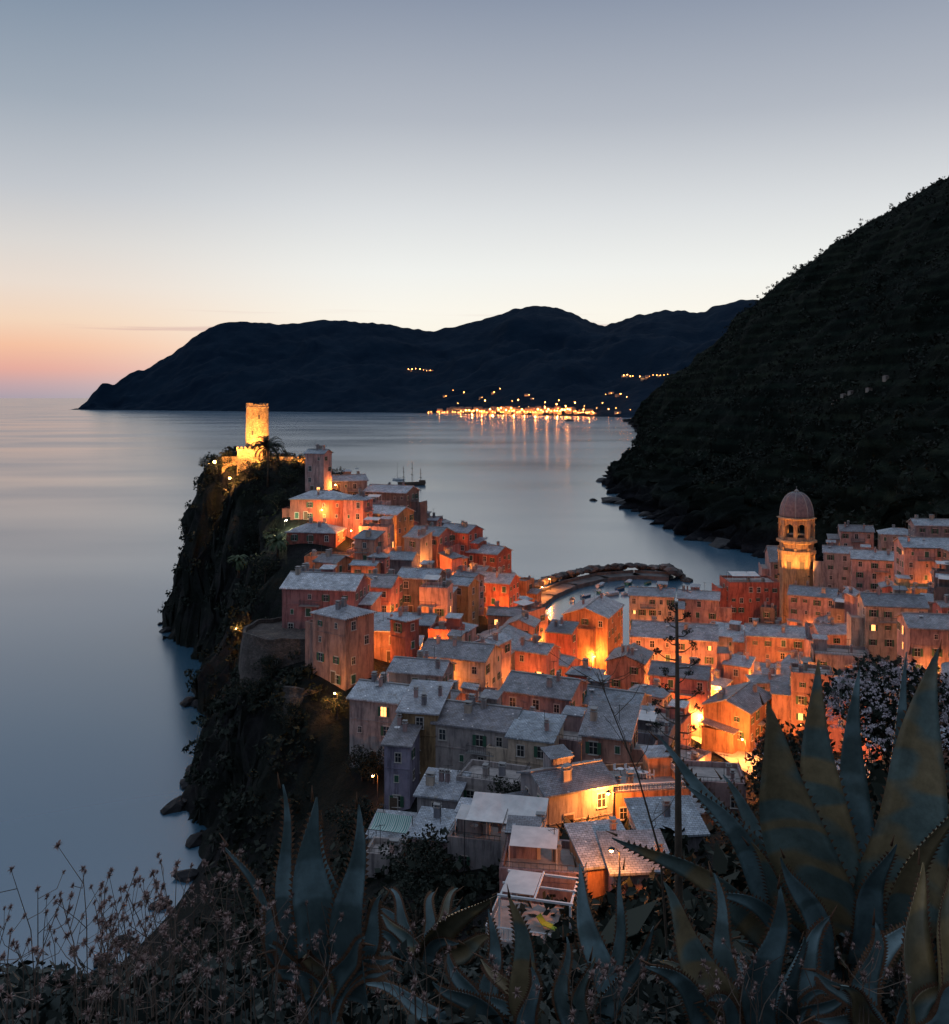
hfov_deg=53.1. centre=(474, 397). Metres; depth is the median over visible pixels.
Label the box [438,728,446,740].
window
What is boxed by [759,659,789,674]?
house
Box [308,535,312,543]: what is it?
door
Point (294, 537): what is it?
window
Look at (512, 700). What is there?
window
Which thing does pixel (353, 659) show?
window
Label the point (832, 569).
house
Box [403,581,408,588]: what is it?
window
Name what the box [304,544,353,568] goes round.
house
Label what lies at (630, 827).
window
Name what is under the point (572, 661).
house
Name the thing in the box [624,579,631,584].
boat
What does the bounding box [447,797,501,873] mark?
house
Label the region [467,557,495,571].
house
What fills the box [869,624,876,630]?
window
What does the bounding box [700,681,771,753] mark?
house
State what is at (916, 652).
window
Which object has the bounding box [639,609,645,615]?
window
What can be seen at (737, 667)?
house
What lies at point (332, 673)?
door
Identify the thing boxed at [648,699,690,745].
house
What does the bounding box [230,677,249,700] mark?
tree
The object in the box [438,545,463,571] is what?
house
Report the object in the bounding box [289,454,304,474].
tree
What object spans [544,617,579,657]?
house
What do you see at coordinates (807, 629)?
house
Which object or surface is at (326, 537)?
window
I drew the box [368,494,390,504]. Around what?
house
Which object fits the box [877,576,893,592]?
house
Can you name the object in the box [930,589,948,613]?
house
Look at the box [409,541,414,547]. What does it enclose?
window
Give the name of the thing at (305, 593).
house
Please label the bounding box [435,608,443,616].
window
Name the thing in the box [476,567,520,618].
house
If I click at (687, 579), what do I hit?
boulder
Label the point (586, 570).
boulder
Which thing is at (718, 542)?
boulder
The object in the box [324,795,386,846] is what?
tree
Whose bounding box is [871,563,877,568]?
window
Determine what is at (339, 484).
door
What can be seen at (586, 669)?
house
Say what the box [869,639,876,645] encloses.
window
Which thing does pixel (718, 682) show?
house
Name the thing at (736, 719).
window
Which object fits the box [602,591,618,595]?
boat
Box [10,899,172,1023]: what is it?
dry wildflower
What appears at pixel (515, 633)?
house
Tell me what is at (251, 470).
tree
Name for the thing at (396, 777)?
window
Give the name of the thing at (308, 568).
house
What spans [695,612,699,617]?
window
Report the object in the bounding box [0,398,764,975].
sea
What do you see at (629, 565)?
boulder
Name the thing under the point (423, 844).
tree
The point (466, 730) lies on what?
house
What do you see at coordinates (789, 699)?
house
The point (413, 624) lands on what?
window
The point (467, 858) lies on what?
window
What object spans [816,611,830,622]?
house
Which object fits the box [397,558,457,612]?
house
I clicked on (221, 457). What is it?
tree
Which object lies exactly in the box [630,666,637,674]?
window
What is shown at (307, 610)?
window
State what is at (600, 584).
boat
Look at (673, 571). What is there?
boulder
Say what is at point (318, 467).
house
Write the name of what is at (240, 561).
palm tree
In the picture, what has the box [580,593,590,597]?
boat
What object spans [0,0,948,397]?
sky
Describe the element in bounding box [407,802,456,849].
house
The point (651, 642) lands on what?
window
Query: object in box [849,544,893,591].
house
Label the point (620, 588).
boat
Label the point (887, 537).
house
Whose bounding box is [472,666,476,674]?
window
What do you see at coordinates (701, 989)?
dry wildflower
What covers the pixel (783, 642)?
window
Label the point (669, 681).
window
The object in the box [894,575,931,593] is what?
house
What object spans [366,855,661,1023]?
agave plant
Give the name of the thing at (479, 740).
window
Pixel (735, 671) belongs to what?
window
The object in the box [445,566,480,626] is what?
house
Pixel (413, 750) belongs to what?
window
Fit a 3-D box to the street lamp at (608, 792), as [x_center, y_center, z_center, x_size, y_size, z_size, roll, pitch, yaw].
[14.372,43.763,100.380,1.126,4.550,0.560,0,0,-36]
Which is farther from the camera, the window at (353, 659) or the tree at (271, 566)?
the tree at (271, 566)
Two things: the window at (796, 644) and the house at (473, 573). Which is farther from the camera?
the house at (473, 573)
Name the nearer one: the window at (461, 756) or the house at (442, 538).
the window at (461, 756)
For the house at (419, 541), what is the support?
on the ground at (321, 768)
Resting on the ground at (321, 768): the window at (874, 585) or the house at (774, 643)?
the house at (774, 643)
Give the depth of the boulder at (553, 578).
369.38 m
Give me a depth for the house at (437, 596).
202.49 m
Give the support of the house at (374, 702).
on the ground at (321, 768)
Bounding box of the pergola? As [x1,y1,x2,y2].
[485,869,577,952]
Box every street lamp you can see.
[333,691,337,719]
[371,773,378,805]
[606,790,613,815]
[608,846,619,866]
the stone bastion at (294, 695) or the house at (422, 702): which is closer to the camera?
the house at (422, 702)
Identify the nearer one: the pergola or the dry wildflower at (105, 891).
the dry wildflower at (105, 891)
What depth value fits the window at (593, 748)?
117.61 m
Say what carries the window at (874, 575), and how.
in the house at (870, 569)
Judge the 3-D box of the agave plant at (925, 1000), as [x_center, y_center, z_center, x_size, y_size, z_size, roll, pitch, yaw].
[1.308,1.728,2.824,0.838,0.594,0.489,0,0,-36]
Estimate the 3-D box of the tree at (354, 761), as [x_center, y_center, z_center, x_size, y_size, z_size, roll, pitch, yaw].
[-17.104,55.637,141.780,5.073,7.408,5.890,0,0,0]
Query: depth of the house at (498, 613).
224.34 m
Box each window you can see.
[288,623,293,627]
[291,534,297,540]
[305,607,311,616]
[307,502,312,507]
[317,652,323,662]
[322,594,329,601]
[324,535,328,541]
[333,656,338,664]
[333,674,340,684]
[351,620,356,630]
[351,656,355,665]
[351,673,355,684]
[364,634,369,644]
[378,706,388,717]
[381,725,389,736]
[382,605,386,611]
[390,794,403,807]
[393,774,398,782]
[394,622,401,633]
[394,752,401,763]
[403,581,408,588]
[403,595,410,602]
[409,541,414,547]
[411,623,414,631]
[411,640,414,649]
[412,747,414,759]
[415,716,423,729]
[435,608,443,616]
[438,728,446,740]
[458,855,469,865]
[459,754,463,762]
[464,789,474,797]
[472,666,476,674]
[472,733,485,746]
[486,663,489,674]
[495,736,502,747]
[505,643,509,652]
[509,696,515,706]
[516,744,524,757]
[532,698,539,710]
[534,745,545,759]
[540,614,544,621]
[553,703,559,713]
[581,618,588,624]
[583,690,586,701]
[585,740,600,755]
[596,791,606,808]
[598,620,602,627]
[612,679,619,686]
[614,745,620,754]
[619,807,627,819]
[628,823,633,829]
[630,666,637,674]
[635,729,637,745]
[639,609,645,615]
[649,599,654,604]
[649,610,655,615]
[649,640,654,647]
[665,654,670,661]
[667,599,673,605]
[667,679,673,688]
[679,643,684,650]
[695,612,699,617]
[697,682,702,690]
[698,714,702,721]
[705,656,712,664]
[709,613,715,619]
[730,795,737,808]
[733,669,738,676]
[734,716,739,722]
[737,731,743,740]
[738,607,743,612]
[756,710,759,720]
[763,612,769,617]
[764,641,770,646]
[780,652,784,659]
[781,640,786,647]
[791,597,796,602]
[794,641,801,648]
[796,695,806,704]
[796,713,804,720]
[799,682,805,687]
[813,600,820,606]
[819,661,826,665]
[827,554,833,560]
[833,638,839,643]
[842,533,848,538]
[856,572,862,577]
[869,609,878,617]
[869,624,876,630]
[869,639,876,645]
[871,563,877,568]
[871,583,877,589]
[872,573,876,579]
[884,611,891,617]
[885,625,890,630]
[885,639,893,646]
[912,647,922,656]
[924,551,929,557]
[931,528,937,533]
[932,648,942,657]
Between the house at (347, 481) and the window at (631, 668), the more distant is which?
the house at (347, 481)
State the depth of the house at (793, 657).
209.09 m
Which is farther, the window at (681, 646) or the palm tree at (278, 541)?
the palm tree at (278, 541)
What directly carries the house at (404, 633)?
on the ground at (321, 768)
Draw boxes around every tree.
[199,456,210,465]
[213,451,232,467]
[227,545,250,563]
[227,554,247,577]
[227,617,248,642]
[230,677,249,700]
[232,676,274,707]
[240,459,260,479]
[249,555,281,583]
[251,436,284,486]
[251,654,283,679]
[262,491,289,510]
[265,533,288,558]
[274,699,307,731]
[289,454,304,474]
[320,692,349,714]
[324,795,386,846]
[332,466,344,475]
[343,744,373,780]
[358,746,383,783]
[378,823,463,898]
[381,872,464,939]
[487,774,520,793]
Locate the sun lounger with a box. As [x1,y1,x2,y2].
[536,913,556,930]
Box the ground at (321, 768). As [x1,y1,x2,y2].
[127,452,941,1018]
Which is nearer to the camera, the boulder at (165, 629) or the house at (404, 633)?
the house at (404, 633)
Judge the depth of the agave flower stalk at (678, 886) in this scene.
13.97 m
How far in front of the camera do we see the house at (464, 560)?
271.52 m
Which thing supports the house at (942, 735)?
on the ground at (321, 768)
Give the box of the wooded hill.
[602,176,948,560]
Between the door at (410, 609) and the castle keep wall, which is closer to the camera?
the door at (410, 609)
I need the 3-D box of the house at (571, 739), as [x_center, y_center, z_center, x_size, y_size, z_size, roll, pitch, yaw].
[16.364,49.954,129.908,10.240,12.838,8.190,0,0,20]
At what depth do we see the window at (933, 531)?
285.99 m
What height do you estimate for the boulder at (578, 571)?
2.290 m
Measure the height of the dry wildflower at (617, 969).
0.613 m
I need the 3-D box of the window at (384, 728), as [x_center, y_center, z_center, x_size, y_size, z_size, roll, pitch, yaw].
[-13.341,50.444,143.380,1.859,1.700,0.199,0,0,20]
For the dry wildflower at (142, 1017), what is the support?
on the ground at (321, 768)
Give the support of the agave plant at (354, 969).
on the ground cover at (52, 1010)
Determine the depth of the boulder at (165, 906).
139.47 m
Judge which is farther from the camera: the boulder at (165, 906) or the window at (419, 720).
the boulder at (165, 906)
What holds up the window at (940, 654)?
in the house at (924, 633)
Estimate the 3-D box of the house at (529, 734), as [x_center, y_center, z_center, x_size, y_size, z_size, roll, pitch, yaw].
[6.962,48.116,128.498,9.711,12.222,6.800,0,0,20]
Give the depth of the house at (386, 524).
248.36 m
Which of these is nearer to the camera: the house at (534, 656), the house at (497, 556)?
the house at (534, 656)
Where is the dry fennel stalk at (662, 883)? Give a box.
[548,644,685,948]
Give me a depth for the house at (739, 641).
235.59 m
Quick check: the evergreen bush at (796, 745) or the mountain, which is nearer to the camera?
the evergreen bush at (796, 745)
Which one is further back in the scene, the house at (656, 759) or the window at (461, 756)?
the window at (461, 756)
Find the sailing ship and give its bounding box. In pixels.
[393,464,425,484]
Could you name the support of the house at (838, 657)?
on the ground at (321, 768)
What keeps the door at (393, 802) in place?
in the house at (400, 742)
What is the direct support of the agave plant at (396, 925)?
on the ground at (321, 768)
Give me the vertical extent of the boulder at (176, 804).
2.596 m
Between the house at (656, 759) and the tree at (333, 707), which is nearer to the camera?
the house at (656, 759)
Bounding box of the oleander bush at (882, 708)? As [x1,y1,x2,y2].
[823,652,948,779]
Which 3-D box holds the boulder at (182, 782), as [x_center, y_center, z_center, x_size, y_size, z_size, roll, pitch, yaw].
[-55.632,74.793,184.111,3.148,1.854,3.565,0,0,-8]
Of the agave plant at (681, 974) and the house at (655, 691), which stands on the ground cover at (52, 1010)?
the agave plant at (681, 974)
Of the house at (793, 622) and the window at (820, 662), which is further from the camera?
the house at (793, 622)
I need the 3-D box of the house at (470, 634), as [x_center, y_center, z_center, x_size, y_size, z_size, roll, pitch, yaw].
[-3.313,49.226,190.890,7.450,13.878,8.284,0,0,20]
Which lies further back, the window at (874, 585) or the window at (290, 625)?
the window at (874, 585)
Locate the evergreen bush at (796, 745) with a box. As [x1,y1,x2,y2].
[730,721,839,819]
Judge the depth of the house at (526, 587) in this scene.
286.71 m
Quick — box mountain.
[70,299,758,417]
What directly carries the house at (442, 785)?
on the ground at (321, 768)
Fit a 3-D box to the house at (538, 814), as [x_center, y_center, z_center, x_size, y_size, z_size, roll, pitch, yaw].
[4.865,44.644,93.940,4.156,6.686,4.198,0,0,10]
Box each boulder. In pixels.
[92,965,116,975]
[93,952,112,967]
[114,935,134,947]
[128,943,141,952]
[148,895,172,910]
[159,626,171,632]
[160,795,184,814]
[171,868,199,882]
[179,778,187,785]
[180,696,194,706]
[185,832,201,847]
[191,699,197,707]
[534,582,540,587]
[547,576,558,581]
[566,570,574,576]
[574,568,582,574]
[581,567,590,572]
[588,565,599,571]
[601,497,622,502]
[610,563,618,569]
[613,499,625,504]
[625,563,634,567]
[634,563,641,567]
[638,511,651,516]
[664,567,678,571]
[668,568,677,574]
[682,577,691,582]
[704,537,714,541]
[709,537,730,548]
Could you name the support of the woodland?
on the wooded hill
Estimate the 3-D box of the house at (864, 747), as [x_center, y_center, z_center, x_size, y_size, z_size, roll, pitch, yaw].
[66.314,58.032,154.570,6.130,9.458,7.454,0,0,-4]
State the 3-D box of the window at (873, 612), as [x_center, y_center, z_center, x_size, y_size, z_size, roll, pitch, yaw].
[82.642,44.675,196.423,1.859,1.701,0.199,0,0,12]
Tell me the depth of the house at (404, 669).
155.72 m
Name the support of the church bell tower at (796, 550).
on the ground at (321, 768)
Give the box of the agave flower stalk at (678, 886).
[651,602,704,949]
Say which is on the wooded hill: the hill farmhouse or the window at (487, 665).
the hill farmhouse
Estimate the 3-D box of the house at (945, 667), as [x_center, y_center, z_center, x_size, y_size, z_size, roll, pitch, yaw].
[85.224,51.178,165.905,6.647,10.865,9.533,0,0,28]
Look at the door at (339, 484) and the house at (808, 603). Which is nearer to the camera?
the house at (808, 603)
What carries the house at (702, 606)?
on the ground at (321, 768)
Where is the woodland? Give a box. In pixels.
[621,176,948,548]
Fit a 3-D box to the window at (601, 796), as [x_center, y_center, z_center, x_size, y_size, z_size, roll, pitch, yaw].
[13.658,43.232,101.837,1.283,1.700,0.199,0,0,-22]
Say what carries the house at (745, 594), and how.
on the ground at (321, 768)
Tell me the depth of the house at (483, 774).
119.97 m
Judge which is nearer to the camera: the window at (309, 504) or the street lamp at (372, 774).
the street lamp at (372, 774)
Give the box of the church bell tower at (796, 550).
[776,486,816,623]
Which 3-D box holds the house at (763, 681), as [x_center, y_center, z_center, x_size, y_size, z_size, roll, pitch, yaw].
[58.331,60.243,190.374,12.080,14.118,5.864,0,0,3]
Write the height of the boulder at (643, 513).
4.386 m
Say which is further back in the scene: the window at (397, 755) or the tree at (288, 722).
the tree at (288, 722)
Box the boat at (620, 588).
[615,586,624,590]
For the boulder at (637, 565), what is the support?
on the boulder
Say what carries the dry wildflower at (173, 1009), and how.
on the ground at (321, 768)
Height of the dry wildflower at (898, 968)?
0.659 m
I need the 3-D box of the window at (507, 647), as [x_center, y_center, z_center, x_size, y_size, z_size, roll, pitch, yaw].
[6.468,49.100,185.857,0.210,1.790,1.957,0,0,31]
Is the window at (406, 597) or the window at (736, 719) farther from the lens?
the window at (406, 597)
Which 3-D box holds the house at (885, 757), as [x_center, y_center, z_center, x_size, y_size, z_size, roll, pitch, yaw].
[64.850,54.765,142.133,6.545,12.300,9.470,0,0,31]
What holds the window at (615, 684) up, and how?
in the house at (631, 654)
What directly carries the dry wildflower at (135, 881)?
on the ground at (321, 768)
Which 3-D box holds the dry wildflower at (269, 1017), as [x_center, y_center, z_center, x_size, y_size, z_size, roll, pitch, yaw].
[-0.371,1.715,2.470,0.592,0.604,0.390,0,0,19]
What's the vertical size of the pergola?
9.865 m
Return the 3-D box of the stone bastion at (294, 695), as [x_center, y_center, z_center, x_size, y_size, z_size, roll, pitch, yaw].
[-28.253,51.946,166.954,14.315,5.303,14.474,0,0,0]
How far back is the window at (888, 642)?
195.79 m
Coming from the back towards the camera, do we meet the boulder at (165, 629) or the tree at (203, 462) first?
the tree at (203, 462)
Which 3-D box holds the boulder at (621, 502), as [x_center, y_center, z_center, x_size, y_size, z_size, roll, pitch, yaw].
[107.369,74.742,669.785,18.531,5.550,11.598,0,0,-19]
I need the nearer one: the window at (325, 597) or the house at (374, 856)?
the house at (374, 856)
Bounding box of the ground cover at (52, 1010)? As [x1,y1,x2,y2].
[0,938,937,1023]
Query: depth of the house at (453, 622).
182.74 m
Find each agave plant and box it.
[219,772,405,1023]
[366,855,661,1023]
[369,886,500,973]
[605,639,948,985]
[640,861,846,1023]
[791,850,948,1023]
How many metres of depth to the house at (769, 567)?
309.86 m
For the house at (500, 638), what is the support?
on the ground at (321, 768)
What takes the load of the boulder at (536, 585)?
on the boulder
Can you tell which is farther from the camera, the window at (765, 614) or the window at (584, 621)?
the window at (765, 614)
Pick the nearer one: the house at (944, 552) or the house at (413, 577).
the house at (413, 577)
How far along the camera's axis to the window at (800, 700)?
178.23 m
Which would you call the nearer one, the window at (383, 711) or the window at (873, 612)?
the window at (383, 711)
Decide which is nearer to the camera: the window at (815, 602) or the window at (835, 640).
the window at (835, 640)
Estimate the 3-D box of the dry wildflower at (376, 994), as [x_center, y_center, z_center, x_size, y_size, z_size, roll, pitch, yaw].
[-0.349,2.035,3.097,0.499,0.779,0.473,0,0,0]
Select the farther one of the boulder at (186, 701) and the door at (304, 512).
the door at (304, 512)
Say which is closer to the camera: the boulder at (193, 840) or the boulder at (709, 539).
the boulder at (193, 840)
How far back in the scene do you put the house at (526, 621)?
215.62 m
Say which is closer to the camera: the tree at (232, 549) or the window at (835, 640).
the window at (835, 640)
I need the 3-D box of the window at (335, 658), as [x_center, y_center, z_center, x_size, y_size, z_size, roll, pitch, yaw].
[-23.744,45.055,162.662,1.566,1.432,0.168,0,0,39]
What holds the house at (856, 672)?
on the ground at (321, 768)
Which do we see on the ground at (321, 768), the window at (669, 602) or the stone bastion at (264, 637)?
the stone bastion at (264, 637)
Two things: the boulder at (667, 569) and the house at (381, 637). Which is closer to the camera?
the house at (381, 637)
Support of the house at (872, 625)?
on the ground at (321, 768)
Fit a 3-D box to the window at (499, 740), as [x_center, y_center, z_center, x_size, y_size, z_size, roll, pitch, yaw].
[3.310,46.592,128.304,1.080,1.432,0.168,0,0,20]
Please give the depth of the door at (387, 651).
174.27 m
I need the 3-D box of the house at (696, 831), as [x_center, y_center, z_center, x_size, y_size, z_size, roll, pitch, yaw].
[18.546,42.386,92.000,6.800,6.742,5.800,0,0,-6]
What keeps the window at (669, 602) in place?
in the house at (646, 603)
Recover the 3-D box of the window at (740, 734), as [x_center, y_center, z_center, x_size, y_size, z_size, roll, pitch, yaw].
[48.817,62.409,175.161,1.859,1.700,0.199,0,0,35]
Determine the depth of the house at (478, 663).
165.03 m
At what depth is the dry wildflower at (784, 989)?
2.60 m
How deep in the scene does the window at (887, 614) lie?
195.89 m
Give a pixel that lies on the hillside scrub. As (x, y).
(643, 914)
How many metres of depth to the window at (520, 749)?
125.52 m
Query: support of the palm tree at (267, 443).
on the ground at (321, 768)
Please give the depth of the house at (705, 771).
124.32 m
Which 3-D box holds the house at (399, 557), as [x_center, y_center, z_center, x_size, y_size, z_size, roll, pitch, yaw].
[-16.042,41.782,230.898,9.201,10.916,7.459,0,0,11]
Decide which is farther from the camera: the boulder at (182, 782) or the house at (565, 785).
the boulder at (182, 782)
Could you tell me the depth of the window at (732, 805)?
121.13 m
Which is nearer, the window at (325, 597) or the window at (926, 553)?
the window at (325, 597)
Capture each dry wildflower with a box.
[0,839,139,1023]
[0,866,129,1023]
[0,893,147,1023]
[0,914,262,1023]
[6,877,166,1023]
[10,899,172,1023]
[58,867,167,1023]
[68,842,295,1023]
[88,870,239,1023]
[88,895,287,1023]
[124,866,292,1023]
[132,880,344,1023]
[139,871,313,1023]
[262,901,456,1023]
[285,919,438,1023]
[361,909,542,1023]
[543,938,682,1023]
[602,938,794,1023]
[724,940,911,1023]
[841,925,903,1013]
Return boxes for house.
[279,560,381,628]
[282,489,352,526]
[284,517,346,547]
[302,562,320,571]
[303,444,333,491]
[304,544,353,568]
[305,590,376,690]
[312,548,354,572]
[332,470,368,494]
[341,485,374,539]
[346,542,390,553]
[346,667,409,768]
[349,550,382,573]
[352,528,385,559]
[359,516,394,550]
[363,481,426,524]
[365,568,404,611]
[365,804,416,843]
[366,542,391,573]
[366,824,406,878]
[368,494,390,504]
[373,501,415,550]
[374,610,424,662]
[377,645,456,683]
[380,713,421,810]
[387,600,421,662]
[389,546,420,574]
[395,679,453,780]
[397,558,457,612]
[402,528,433,566]
[403,606,440,642]
[407,522,459,567]
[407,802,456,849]
[413,765,471,813]
[418,575,452,622]
[420,628,503,691]
[423,613,464,644]
[427,512,442,526]
[430,687,531,770]
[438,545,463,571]
[441,516,450,525]
[442,520,485,555]
[442,674,468,700]
[444,608,478,641]
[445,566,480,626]
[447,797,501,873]
[453,562,485,615]
[456,751,530,797]
[460,682,497,702]
[462,555,468,568]
[465,537,512,572]
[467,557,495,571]
[474,623,513,685]
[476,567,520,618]
[476,622,532,669]
[486,601,523,629]
[486,709,566,768]
[499,661,589,713]
[499,815,587,907]
[501,809,546,855]
[502,606,541,640]
[505,741,617,835]
[512,570,541,601]
[512,630,560,674]
[514,596,549,641]
[519,594,540,605]
[522,700,535,710]
[532,410,538,414]
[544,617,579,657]
[559,651,581,676]
[559,705,586,761]
[561,591,623,669]
[564,816,624,898]
[565,654,605,679]
[578,700,657,763]
[582,673,651,712]
[596,829,674,895]
[604,635,653,689]
[605,745,713,825]
[624,795,709,851]
[628,581,684,643]
[628,673,688,708]
[630,612,728,677]
[638,705,674,769]
[648,656,712,738]
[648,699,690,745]
[677,582,731,623]
[680,739,710,760]
[684,754,745,821]
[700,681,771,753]
[708,664,732,695]
[710,620,743,653]
[712,571,779,624]
[721,650,760,684]
[733,614,760,654]
[735,652,762,670]
[744,619,805,662]
[745,663,789,691]
[759,545,777,579]
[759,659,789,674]
[760,598,776,623]
[770,661,832,735]
[781,618,802,625]
[781,645,809,666]
[787,577,839,625]
[799,634,871,676]
[804,613,846,656]
[805,616,828,639]
[813,540,852,592]
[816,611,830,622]
[825,677,872,752]
[826,520,874,549]
[831,597,843,622]
[835,759,869,778]
[842,586,869,622]
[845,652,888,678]
[847,583,930,664]
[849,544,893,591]
[849,665,878,720]
[861,729,881,762]
[876,521,907,550]
[876,675,898,720]
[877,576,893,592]
[879,734,892,769]
[892,528,948,583]
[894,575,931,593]
[894,612,948,680]
[907,514,948,536]
[920,573,948,612]
[927,585,933,593]
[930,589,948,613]
[931,560,948,587]
[938,544,948,568]
[940,662,948,703]
[940,724,948,760]
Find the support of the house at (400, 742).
on the ground at (321, 768)
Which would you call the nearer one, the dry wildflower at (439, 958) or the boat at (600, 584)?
the dry wildflower at (439, 958)
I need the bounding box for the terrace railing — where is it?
[594,759,685,791]
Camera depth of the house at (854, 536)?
306.78 m
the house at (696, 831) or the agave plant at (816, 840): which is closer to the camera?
the agave plant at (816, 840)
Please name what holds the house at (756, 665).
on the ground at (321, 768)
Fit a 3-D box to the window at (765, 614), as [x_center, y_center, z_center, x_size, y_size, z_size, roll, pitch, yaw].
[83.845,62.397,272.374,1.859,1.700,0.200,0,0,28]
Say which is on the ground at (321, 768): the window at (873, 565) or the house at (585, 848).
the house at (585, 848)
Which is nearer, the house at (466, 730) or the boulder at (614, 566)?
the house at (466, 730)
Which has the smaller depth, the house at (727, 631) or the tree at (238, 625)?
the tree at (238, 625)
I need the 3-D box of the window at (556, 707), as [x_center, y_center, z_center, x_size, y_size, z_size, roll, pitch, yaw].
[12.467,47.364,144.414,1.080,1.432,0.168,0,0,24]
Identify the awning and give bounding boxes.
[368,812,412,843]
[464,791,548,869]
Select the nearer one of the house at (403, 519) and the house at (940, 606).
the house at (940, 606)
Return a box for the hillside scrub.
[157,446,948,972]
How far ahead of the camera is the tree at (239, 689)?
165.57 m
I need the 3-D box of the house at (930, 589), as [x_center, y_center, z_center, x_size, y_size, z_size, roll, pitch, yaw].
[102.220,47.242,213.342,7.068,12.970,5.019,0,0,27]
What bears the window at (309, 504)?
in the house at (307, 505)
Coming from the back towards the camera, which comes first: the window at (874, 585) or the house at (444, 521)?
the house at (444, 521)
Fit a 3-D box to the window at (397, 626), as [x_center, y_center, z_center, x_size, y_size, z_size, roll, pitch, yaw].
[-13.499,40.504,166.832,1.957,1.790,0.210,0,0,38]
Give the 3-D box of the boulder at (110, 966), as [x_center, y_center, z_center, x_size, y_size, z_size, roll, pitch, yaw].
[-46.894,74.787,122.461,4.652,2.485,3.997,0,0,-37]
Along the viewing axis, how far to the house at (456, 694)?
143.16 m
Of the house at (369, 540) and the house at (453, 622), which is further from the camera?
the house at (369, 540)
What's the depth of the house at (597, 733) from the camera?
118.13 m
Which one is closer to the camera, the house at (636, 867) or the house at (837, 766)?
the house at (636, 867)
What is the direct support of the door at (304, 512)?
in the house at (307, 505)
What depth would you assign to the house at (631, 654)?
200.86 m
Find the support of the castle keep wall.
on the ground at (321, 768)
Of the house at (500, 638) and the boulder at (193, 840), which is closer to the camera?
the boulder at (193, 840)
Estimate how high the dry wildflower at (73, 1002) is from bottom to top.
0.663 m
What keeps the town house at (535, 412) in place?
on the mountain
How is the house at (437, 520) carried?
on the ground at (321, 768)
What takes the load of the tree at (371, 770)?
on the ground at (321, 768)
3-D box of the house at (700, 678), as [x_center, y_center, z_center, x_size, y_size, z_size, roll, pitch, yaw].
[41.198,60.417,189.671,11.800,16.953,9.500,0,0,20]
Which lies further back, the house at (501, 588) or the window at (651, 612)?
the window at (651, 612)
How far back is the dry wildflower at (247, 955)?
2.76 m
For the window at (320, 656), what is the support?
in the house at (339, 644)
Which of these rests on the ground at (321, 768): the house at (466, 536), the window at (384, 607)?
the house at (466, 536)
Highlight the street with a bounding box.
[603,669,761,777]
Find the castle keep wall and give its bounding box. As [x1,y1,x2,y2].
[222,447,304,474]
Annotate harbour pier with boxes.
[540,570,669,606]
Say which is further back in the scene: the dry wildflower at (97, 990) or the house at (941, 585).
the house at (941, 585)
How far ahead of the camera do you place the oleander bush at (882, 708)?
18.82 m
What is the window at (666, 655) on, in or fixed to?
in the house at (650, 634)
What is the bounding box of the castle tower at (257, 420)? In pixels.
[245,403,268,460]
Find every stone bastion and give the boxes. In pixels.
[238,617,304,697]
[280,681,322,714]
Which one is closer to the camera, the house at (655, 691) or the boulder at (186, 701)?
the house at (655, 691)
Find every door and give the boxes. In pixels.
[303,511,307,519]
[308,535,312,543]
[330,670,335,683]
[336,483,340,490]
[386,650,389,662]
[389,796,397,810]
[408,605,412,611]
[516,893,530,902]
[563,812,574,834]
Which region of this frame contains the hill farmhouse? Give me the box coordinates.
[882,375,888,381]
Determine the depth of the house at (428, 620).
187.98 m
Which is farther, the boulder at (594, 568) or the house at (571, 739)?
the boulder at (594, 568)
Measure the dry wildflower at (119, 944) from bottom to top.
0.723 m
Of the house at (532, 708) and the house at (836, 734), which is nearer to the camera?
the house at (532, 708)
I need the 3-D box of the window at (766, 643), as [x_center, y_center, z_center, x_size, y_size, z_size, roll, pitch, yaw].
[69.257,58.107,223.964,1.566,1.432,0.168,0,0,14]
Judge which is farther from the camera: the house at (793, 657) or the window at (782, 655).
the window at (782, 655)
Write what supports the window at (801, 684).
in the house at (789, 699)
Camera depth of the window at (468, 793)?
117.80 m
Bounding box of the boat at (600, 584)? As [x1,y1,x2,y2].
[595,582,604,587]
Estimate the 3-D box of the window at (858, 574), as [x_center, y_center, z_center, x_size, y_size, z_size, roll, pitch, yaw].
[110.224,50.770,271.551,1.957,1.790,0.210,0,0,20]
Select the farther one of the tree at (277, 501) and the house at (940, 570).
the tree at (277, 501)
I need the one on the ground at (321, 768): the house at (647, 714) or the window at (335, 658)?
the house at (647, 714)
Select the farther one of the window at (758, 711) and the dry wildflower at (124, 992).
the window at (758, 711)
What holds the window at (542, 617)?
in the house at (537, 611)
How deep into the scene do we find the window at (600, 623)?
245.46 m
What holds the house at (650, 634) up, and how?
on the ground at (321, 768)
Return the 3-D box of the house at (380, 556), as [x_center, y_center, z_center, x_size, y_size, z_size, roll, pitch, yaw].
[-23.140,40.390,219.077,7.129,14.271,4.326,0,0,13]
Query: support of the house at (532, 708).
on the ground at (321, 768)
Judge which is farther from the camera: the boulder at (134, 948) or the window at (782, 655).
the window at (782, 655)
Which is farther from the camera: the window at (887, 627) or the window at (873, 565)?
the window at (873, 565)
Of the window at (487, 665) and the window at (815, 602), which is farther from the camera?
the window at (815, 602)
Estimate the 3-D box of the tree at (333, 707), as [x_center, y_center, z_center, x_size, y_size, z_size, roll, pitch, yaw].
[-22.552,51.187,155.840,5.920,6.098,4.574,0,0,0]
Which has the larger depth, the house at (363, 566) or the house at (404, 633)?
the house at (363, 566)
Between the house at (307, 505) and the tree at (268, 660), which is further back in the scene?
the house at (307, 505)

